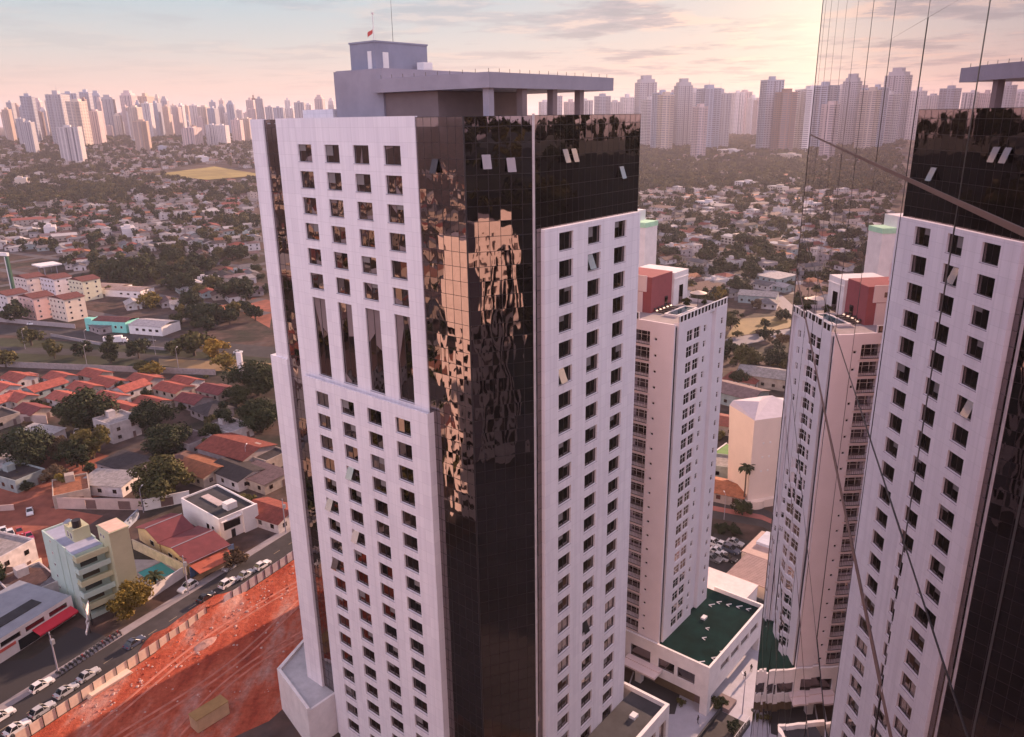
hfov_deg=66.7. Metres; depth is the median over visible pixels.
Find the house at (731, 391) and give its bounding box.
[720,379,769,405]
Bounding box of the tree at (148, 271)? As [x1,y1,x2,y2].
[138,265,154,277]
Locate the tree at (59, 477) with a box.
[53,473,64,482]
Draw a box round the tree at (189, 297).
[178,288,203,305]
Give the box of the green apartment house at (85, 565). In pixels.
[41,518,137,619]
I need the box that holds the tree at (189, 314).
[183,306,198,321]
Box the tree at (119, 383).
[114,380,123,386]
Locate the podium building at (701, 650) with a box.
[624,586,762,715]
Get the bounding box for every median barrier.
[50,333,101,344]
[146,346,164,349]
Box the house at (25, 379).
[0,371,39,387]
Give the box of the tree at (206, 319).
[195,314,218,330]
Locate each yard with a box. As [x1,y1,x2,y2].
[0,453,107,506]
[0,505,101,567]
[0,567,50,590]
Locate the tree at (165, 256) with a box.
[159,254,171,261]
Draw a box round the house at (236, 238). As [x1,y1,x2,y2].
[231,235,244,241]
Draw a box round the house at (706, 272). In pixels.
[696,266,710,275]
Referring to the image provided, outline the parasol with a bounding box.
[690,290,706,305]
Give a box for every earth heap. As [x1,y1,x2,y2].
[139,620,187,651]
[177,591,245,635]
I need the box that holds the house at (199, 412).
[188,400,234,422]
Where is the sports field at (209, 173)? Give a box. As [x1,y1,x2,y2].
[158,166,255,179]
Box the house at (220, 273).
[215,270,234,280]
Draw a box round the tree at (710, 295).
[689,286,713,299]
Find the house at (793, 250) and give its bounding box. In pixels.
[783,246,797,254]
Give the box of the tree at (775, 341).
[771,338,780,344]
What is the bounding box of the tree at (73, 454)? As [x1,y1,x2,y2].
[52,439,89,466]
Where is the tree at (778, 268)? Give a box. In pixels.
[764,265,784,271]
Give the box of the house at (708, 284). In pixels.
[687,280,730,299]
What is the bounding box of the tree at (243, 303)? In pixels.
[238,300,250,310]
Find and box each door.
[80,556,97,566]
[83,568,99,578]
[85,580,101,590]
[88,592,104,601]
[190,717,196,731]
[231,528,235,536]
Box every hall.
[101,283,131,293]
[104,286,154,297]
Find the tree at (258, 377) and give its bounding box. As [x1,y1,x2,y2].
[220,358,273,395]
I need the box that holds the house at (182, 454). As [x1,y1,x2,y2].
[170,450,195,459]
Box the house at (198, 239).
[192,238,203,244]
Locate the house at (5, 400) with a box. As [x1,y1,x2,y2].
[0,389,22,408]
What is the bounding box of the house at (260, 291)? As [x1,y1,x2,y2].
[249,286,264,296]
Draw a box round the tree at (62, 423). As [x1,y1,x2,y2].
[58,419,68,426]
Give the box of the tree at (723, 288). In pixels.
[711,283,729,298]
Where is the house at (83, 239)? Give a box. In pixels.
[80,237,92,243]
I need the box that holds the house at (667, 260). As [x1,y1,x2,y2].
[658,256,676,264]
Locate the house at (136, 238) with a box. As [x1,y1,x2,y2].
[131,234,145,242]
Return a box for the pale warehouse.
[128,318,180,335]
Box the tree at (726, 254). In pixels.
[720,248,733,257]
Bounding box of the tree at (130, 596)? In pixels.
[105,576,154,620]
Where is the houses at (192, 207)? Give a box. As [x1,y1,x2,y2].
[0,136,802,248]
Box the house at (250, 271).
[244,269,260,277]
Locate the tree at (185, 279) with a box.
[171,272,196,288]
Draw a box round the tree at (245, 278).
[238,276,249,283]
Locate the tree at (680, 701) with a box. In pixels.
[676,697,686,706]
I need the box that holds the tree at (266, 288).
[262,283,268,293]
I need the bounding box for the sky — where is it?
[0,0,822,126]
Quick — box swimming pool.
[137,562,176,582]
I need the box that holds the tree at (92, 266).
[87,260,103,271]
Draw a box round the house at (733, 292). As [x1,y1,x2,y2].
[727,287,738,297]
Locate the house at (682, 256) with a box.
[667,253,686,261]
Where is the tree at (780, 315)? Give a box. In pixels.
[775,311,786,319]
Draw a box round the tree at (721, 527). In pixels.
[713,522,730,533]
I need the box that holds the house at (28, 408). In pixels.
[12,402,52,420]
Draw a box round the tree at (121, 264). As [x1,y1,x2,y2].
[104,250,149,281]
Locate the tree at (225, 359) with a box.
[209,350,236,370]
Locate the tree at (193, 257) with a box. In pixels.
[186,251,204,264]
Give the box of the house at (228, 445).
[195,432,277,461]
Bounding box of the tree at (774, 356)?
[763,348,787,367]
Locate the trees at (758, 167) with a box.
[0,133,807,580]
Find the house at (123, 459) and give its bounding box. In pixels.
[95,449,150,470]
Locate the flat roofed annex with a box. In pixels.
[707,567,763,603]
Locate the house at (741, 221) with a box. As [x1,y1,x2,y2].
[737,219,748,223]
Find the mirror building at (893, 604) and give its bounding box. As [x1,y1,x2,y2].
[750,0,1023,736]
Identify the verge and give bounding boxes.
[0,338,270,375]
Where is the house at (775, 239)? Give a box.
[766,237,788,241]
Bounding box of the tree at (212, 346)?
[200,338,231,357]
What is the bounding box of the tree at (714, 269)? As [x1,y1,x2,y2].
[707,263,723,274]
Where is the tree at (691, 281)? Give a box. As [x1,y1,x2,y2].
[688,278,696,284]
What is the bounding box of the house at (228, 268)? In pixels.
[218,266,232,270]
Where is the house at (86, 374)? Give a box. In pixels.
[76,367,114,380]
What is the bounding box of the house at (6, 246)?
[3,243,14,250]
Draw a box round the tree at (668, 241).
[664,239,675,245]
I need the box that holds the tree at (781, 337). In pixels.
[776,333,789,343]
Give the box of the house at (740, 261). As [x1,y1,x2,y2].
[726,255,745,268]
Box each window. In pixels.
[0,603,66,647]
[223,516,240,530]
[298,144,311,161]
[301,171,314,188]
[304,197,316,214]
[306,223,319,240]
[309,248,321,265]
[311,273,323,290]
[313,297,331,378]
[316,391,328,408]
[319,413,331,431]
[321,435,332,452]
[323,456,335,474]
[325,145,339,163]
[325,498,338,515]
[326,477,337,495]
[328,172,341,190]
[329,199,343,217]
[330,518,340,535]
[332,226,346,244]
[334,253,348,270]
[336,277,349,295]
[339,302,357,386]
[341,399,354,417]
[344,422,356,440]
[345,466,359,484]
[346,444,357,462]
[349,488,361,505]
[351,509,363,527]
[351,529,364,547]
[353,145,369,164]
[356,174,370,192]
[357,202,372,220]
[359,229,375,248]
[362,256,376,275]
[364,282,378,301]
[366,308,384,394]
[367,408,381,427]
[369,431,383,450]
[371,454,384,473]
[373,477,386,495]
[375,499,388,518]
[376,521,389,539]
[378,542,390,560]
[385,146,401,165]
[387,175,402,195]
[387,204,404,224]
[389,233,405,252]
[392,260,407,280]
[393,288,408,307]
[395,314,414,404]
[396,417,410,437]
[398,441,412,461]
[399,465,413,484]
[401,488,415,508]
[402,511,416,530]
[403,533,417,552]
[404,555,418,574]
[558,365,571,386]
[558,390,571,411]
[558,439,570,460]
[558,462,570,483]
[558,486,570,506]
[558,508,570,529]
[558,531,570,550]
[558,552,570,573]
[559,231,573,251]
[559,259,572,279]
[559,286,571,307]
[559,313,572,333]
[559,339,571,360]
[559,415,571,435]
[583,514,594,534]
[583,535,592,555]
[584,448,596,468]
[584,470,595,490]
[584,492,594,512]
[585,378,596,398]
[585,402,596,421]
[585,425,595,445]
[586,329,598,349]
[586,354,598,373]
[587,278,599,298]
[587,304,599,323]
[588,225,600,244]
[588,252,600,271]
[607,498,617,517]
[607,519,617,537]
[608,456,619,475]
[608,478,618,496]
[609,434,619,453]
[610,367,621,386]
[610,390,621,408]
[610,413,620,431]
[611,344,621,362]
[612,320,623,338]
[613,271,624,289]
[613,296,622,314]
[614,220,626,238]
[614,246,625,264]
[628,551,640,561]
[629,524,641,534]
[629,537,641,548]
[630,496,642,507]
[630,510,642,521]
[631,467,643,478]
[631,481,643,493]
[632,438,645,449]
[632,452,644,464]
[633,408,646,420]
[633,423,645,435]
[634,377,647,389]
[634,392,647,404]
[635,345,649,358]
[635,361,648,373]
[636,329,649,342]
[652,723,663,736]
[664,295,667,307]
[674,550,679,562]
[675,537,680,548]
[676,523,681,534]
[677,495,682,507]
[677,510,681,520]
[678,284,682,303]
[678,481,683,493]
[679,467,684,478]
[680,452,685,464]
[681,423,686,435]
[681,437,686,449]
[681,544,686,556]
[682,408,687,420]
[682,532,686,542]
[683,392,688,404]
[683,504,688,516]
[683,518,687,529]
[684,377,689,389]
[684,490,689,502]
[685,361,690,373]
[685,476,690,488]
[686,345,691,357]
[686,462,691,473]
[687,329,692,341]
[687,433,692,445]
[687,448,691,459]
[688,419,693,430]
[689,404,694,415]
[690,389,695,400]
[691,373,696,385]
[692,358,697,369]
[693,342,698,354]
[694,326,699,338]
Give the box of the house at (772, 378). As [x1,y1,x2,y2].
[737,364,785,390]
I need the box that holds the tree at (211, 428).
[197,422,222,436]
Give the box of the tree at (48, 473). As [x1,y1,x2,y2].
[38,463,68,482]
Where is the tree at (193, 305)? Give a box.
[189,302,199,309]
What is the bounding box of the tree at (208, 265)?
[200,257,214,271]
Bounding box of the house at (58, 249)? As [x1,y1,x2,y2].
[55,245,71,252]
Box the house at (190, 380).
[169,375,204,388]
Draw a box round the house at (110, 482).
[84,468,138,497]
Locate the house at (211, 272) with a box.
[204,270,216,274]
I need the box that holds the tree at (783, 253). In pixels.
[768,251,786,258]
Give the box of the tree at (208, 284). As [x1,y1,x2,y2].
[200,272,223,287]
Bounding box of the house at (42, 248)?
[35,245,49,251]
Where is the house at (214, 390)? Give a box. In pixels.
[195,382,231,401]
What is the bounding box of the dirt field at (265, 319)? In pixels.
[244,297,271,327]
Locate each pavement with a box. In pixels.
[0,528,290,709]
[713,506,771,522]
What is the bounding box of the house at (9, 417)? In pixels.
[0,406,20,429]
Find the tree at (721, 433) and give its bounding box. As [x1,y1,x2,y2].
[718,430,725,439]
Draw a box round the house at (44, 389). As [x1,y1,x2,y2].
[20,377,69,398]
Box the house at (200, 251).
[195,249,211,255]
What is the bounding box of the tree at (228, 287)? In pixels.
[214,278,236,298]
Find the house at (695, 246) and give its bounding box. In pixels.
[684,242,702,251]
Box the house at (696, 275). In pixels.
[688,273,700,277]
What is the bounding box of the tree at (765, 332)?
[759,326,774,339]
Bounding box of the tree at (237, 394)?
[222,384,251,404]
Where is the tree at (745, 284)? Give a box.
[730,276,753,289]
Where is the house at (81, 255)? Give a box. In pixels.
[76,253,88,257]
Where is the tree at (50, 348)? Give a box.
[41,338,63,358]
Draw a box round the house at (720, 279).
[705,275,729,284]
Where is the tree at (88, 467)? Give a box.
[82,462,94,472]
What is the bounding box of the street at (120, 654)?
[13,531,292,736]
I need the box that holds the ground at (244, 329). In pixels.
[0,127,803,736]
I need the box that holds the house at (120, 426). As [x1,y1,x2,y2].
[92,409,141,443]
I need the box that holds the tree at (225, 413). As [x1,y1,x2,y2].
[213,400,235,425]
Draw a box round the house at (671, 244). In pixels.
[665,242,684,247]
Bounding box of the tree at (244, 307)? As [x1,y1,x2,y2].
[242,303,251,312]
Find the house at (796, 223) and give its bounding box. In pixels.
[787,221,800,225]
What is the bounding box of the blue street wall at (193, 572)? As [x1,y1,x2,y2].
[189,544,233,577]
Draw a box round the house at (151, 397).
[131,395,173,407]
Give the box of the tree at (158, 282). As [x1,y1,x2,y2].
[155,278,164,285]
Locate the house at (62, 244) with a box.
[59,242,71,245]
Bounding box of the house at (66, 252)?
[61,248,77,256]
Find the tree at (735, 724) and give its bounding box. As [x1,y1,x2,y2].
[727,718,740,734]
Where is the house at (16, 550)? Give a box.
[0,531,38,567]
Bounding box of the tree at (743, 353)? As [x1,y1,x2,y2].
[729,343,765,365]
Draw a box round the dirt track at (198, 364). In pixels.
[159,359,271,371]
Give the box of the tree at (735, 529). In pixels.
[727,522,742,535]
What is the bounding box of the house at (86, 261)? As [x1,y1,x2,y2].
[75,259,89,265]
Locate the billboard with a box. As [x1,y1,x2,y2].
[85,601,92,634]
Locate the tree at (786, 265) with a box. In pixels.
[775,261,793,271]
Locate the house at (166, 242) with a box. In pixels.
[156,241,175,248]
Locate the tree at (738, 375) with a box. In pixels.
[728,368,752,382]
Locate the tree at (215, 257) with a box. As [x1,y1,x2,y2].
[207,253,219,266]
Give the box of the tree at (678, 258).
[673,255,682,260]
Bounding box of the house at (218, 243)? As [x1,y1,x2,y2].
[208,240,225,246]
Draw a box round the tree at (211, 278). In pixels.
[204,274,220,288]
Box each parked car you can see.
[0,525,6,531]
[0,706,16,721]
[2,718,31,736]
[5,527,14,533]
[15,526,23,534]
[23,531,34,538]
[26,507,33,515]
[28,676,54,693]
[28,700,56,719]
[52,682,79,699]
[75,666,101,683]
[122,635,146,649]
[177,578,198,593]
[196,591,215,603]
[218,576,238,589]
[221,561,238,571]
[236,568,254,579]
[253,559,271,570]
[709,552,722,563]
[710,536,721,547]
[710,545,727,552]
[713,550,727,561]
[717,539,725,544]
[721,542,740,554]
[722,552,737,563]
[726,537,744,546]
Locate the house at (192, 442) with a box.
[174,428,210,453]
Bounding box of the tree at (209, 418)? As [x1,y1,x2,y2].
[203,414,216,422]
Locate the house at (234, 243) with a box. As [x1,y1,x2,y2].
[227,242,244,246]
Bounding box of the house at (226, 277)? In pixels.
[223,273,245,281]
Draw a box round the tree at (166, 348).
[164,338,181,355]
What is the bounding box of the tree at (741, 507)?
[730,498,753,514]
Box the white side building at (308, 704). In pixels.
[277,640,337,736]
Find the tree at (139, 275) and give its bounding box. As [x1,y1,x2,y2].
[131,270,147,282]
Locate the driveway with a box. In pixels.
[630,672,679,713]
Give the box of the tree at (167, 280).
[161,274,177,290]
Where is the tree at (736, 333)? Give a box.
[731,330,743,336]
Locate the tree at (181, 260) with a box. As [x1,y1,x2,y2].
[177,256,186,264]
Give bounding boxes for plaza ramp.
[697,693,749,736]
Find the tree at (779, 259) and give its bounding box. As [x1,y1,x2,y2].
[771,255,787,263]
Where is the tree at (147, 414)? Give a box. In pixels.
[128,398,179,429]
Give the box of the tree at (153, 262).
[144,256,160,267]
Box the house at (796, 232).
[790,230,799,235]
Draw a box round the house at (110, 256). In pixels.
[106,254,116,259]
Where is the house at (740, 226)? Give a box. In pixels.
[734,224,752,230]
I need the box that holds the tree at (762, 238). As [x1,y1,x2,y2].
[750,235,767,243]
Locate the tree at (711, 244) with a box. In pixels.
[701,239,718,252]
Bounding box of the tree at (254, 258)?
[250,254,257,261]
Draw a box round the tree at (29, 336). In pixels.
[16,326,46,345]
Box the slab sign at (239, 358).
[236,352,243,370]
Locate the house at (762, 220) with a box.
[757,218,767,223]
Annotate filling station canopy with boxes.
[31,261,61,274]
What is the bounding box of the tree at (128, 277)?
[121,272,132,282]
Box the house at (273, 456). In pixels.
[253,442,282,466]
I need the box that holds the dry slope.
[727,316,790,336]
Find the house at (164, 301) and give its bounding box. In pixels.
[159,295,178,307]
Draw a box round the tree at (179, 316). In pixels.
[169,310,186,323]
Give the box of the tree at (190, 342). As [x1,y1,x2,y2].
[167,330,216,355]
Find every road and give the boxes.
[725,329,789,345]
[734,295,792,314]
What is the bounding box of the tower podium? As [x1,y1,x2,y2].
[588,681,669,736]
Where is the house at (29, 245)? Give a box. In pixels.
[24,242,37,249]
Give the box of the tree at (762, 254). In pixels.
[758,250,767,257]
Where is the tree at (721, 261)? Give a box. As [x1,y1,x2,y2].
[712,256,731,271]
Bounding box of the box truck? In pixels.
[102,335,127,342]
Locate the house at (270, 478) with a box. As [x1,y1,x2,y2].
[245,459,285,494]
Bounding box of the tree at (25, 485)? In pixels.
[18,480,34,490]
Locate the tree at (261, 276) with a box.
[256,273,265,280]
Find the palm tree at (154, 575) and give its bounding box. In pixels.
[143,569,165,584]
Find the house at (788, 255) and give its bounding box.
[777,252,792,258]
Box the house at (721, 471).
[715,453,727,478]
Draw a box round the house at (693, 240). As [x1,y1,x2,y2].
[689,237,700,243]
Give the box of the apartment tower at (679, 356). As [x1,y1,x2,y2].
[626,264,727,642]
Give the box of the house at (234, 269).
[231,268,249,272]
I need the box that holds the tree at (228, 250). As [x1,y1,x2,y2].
[224,245,238,259]
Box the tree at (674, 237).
[660,233,679,243]
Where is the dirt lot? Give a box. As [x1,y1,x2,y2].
[31,560,302,736]
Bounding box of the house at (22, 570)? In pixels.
[0,561,59,591]
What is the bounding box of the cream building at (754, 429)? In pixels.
[728,395,783,509]
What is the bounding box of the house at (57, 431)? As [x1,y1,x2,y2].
[8,423,66,437]
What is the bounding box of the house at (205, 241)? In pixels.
[202,239,212,244]
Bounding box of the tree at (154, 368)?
[137,360,165,373]
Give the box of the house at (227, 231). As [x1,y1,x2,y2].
[220,229,234,235]
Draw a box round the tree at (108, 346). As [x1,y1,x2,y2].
[98,334,119,363]
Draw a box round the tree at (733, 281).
[726,274,747,288]
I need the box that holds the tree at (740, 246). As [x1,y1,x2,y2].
[730,241,745,250]
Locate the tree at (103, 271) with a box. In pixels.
[95,263,112,280]
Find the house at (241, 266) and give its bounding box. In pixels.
[238,263,252,268]
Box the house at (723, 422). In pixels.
[718,413,728,435]
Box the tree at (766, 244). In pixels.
[752,240,774,249]
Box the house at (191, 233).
[186,231,197,234]
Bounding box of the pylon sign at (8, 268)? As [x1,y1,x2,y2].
[0,252,14,288]
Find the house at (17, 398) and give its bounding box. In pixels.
[4,390,40,407]
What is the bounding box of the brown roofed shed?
[727,531,769,598]
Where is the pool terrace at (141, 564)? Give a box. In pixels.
[134,559,184,585]
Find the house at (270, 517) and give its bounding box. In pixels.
[251,497,289,533]
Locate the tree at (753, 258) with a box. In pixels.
[746,255,761,265]
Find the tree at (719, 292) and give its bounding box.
[711,286,727,300]
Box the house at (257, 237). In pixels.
[249,234,261,240]
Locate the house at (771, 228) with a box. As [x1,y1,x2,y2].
[762,226,779,230]
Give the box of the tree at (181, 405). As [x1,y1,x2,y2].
[176,402,185,409]
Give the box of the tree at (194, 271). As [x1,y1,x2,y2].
[186,265,204,278]
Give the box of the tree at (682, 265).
[670,262,686,267]
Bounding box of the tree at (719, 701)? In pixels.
[711,696,728,708]
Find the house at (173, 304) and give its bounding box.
[169,299,195,309]
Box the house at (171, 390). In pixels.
[151,381,195,399]
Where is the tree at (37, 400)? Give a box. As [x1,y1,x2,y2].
[29,398,41,403]
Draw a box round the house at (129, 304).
[123,298,146,310]
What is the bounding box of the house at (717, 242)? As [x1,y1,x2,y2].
[703,238,721,244]
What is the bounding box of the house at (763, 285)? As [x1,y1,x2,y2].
[753,279,775,290]
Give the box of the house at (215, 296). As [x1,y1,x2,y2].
[210,289,225,300]
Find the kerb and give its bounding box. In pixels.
[13,531,289,704]
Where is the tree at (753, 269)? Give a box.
[740,262,763,279]
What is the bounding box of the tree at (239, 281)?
[229,277,243,284]
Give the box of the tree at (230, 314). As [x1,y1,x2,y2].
[219,306,239,324]
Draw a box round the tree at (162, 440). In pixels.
[140,421,193,456]
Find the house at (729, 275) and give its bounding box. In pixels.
[714,273,735,278]
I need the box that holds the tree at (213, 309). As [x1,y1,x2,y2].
[193,302,224,320]
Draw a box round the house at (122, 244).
[118,241,128,247]
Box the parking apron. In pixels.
[0,627,119,736]
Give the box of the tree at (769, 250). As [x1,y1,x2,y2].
[764,246,775,253]
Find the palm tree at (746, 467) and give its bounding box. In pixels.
[738,463,754,500]
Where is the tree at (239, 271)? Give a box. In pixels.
[234,268,243,273]
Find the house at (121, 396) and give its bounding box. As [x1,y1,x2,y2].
[96,390,132,402]
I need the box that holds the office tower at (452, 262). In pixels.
[250,12,640,736]
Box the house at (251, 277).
[238,274,256,282]
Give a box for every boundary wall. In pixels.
[0,318,75,327]
[0,361,215,374]
[0,504,14,510]
[19,415,47,423]
[53,497,142,509]
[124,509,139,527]
[131,539,187,574]
[143,490,188,510]
[148,567,183,599]
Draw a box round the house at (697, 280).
[693,278,704,281]
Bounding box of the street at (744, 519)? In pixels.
[712,502,771,530]
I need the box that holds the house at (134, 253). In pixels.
[128,251,143,255]
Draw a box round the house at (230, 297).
[224,292,244,302]
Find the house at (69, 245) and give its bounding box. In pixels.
[65,243,77,248]
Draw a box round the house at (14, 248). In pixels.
[8,244,21,251]
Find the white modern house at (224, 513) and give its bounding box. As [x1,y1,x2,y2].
[181,484,258,539]
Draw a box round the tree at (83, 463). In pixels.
[75,458,88,467]
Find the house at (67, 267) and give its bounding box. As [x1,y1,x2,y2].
[63,262,76,269]
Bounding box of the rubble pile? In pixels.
[194,636,216,652]
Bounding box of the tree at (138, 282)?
[134,278,142,285]
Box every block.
[0,287,27,314]
[12,272,44,292]
[14,176,26,184]
[17,290,54,319]
[40,272,71,294]
[43,223,56,232]
[48,291,87,321]
[68,274,102,300]
[120,224,135,236]
[156,145,166,150]
[195,155,208,161]
[638,209,657,266]
[695,199,718,204]
[717,148,739,152]
[719,233,738,244]
[735,180,755,187]
[767,184,788,191]
[770,240,796,251]
[777,153,801,158]
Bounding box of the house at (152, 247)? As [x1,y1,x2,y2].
[141,243,156,250]
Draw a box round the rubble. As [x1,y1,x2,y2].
[68,565,293,735]
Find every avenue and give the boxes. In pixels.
[0,324,275,357]
[0,346,210,360]
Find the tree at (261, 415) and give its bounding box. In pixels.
[235,397,277,431]
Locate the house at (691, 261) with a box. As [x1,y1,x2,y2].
[686,257,711,266]
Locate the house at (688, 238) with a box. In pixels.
[683,234,696,241]
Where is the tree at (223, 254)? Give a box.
[218,249,225,258]
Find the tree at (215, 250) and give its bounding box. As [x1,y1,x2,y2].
[212,246,222,255]
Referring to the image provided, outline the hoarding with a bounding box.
[15,551,293,736]
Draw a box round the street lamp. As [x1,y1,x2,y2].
[741,671,745,714]
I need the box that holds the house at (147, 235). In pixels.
[139,232,149,238]
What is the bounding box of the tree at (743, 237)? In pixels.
[734,231,752,243]
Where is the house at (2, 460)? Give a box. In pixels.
[0,453,17,468]
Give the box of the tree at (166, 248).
[160,244,178,254]
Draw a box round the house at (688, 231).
[679,229,694,232]
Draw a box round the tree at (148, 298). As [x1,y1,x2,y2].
[135,289,161,308]
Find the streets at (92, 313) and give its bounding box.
[0,144,797,320]
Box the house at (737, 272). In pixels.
[724,270,742,274]
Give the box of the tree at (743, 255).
[732,250,750,261]
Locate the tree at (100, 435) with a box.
[68,424,110,458]
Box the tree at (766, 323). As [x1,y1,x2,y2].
[760,319,770,326]
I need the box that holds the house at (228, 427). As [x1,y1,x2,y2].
[215,417,253,436]
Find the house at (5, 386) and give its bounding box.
[0,381,22,394]
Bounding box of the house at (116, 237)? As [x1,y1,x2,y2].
[105,234,125,243]
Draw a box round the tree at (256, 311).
[245,305,263,320]
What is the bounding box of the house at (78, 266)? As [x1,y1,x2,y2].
[72,262,86,270]
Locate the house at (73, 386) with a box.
[65,380,104,392]
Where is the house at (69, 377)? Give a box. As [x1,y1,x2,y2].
[41,370,79,384]
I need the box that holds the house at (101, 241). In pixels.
[95,238,107,244]
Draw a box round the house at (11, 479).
[0,461,45,492]
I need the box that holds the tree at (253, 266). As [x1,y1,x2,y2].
[250,264,260,269]
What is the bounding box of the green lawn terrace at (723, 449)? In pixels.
[717,443,728,453]
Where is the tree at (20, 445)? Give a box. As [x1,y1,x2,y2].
[0,424,55,465]
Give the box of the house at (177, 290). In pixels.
[175,284,190,293]
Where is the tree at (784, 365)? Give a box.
[779,358,787,368]
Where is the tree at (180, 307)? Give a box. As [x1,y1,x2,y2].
[174,304,184,312]
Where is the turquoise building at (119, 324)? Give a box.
[84,316,138,332]
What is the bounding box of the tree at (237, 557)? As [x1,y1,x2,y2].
[222,546,249,568]
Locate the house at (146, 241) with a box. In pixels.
[137,240,152,243]
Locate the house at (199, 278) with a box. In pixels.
[197,274,219,281]
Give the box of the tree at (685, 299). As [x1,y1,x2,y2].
[681,297,691,302]
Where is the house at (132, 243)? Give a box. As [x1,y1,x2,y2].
[126,242,136,248]
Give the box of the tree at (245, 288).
[234,280,258,299]
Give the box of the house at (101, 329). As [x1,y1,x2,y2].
[88,325,111,334]
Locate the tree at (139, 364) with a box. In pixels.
[132,360,146,370]
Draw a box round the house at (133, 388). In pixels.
[112,378,151,397]
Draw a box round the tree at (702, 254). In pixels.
[695,246,717,259]
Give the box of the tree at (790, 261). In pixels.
[783,258,796,272]
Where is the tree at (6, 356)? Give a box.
[0,349,18,366]
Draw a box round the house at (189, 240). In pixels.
[185,237,194,244]
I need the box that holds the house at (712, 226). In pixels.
[702,224,718,229]
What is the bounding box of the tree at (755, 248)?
[749,245,761,253]
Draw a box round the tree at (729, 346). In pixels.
[724,337,737,359]
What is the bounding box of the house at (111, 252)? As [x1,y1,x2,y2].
[104,251,119,254]
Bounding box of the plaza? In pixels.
[629,645,758,736]
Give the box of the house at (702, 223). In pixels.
[698,222,711,226]
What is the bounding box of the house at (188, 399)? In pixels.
[172,392,213,410]
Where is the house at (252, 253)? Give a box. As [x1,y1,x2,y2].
[242,250,259,258]
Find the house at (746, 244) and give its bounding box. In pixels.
[743,241,759,246]
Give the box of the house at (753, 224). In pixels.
[741,222,757,227]
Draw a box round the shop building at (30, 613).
[0,580,78,662]
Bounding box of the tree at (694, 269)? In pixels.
[689,264,703,274]
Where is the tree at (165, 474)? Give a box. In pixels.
[126,453,196,506]
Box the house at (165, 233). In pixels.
[158,232,171,241]
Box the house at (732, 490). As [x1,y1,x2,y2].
[713,476,745,505]
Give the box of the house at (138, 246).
[134,243,143,250]
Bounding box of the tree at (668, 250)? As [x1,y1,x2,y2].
[657,245,680,255]
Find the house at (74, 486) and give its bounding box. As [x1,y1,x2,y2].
[52,472,91,508]
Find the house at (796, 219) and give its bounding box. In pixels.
[791,216,800,222]
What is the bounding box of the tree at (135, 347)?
[125,338,150,357]
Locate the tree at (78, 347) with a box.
[69,340,92,357]
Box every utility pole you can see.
[46,632,58,674]
[179,555,188,592]
[279,499,286,532]
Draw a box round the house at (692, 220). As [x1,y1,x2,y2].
[677,217,695,224]
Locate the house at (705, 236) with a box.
[695,235,712,238]
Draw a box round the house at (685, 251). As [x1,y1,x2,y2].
[678,246,692,258]
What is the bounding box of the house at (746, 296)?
[737,289,779,302]
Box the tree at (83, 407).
[50,385,120,430]
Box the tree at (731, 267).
[722,261,739,271]
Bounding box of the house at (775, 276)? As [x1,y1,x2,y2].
[743,268,795,282]
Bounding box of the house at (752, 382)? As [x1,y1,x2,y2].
[722,371,759,386]
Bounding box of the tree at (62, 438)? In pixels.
[43,435,71,460]
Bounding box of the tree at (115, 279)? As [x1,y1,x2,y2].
[107,275,122,282]
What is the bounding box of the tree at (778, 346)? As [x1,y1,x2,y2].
[773,344,785,350]
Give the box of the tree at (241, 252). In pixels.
[232,245,249,260]
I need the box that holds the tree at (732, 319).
[726,311,739,329]
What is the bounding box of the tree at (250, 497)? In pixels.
[240,493,257,500]
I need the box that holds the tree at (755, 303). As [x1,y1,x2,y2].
[751,299,761,309]
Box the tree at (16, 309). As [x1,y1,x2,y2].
[0,298,31,320]
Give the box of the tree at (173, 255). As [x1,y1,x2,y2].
[163,249,178,261]
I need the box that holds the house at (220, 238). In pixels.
[213,237,226,242]

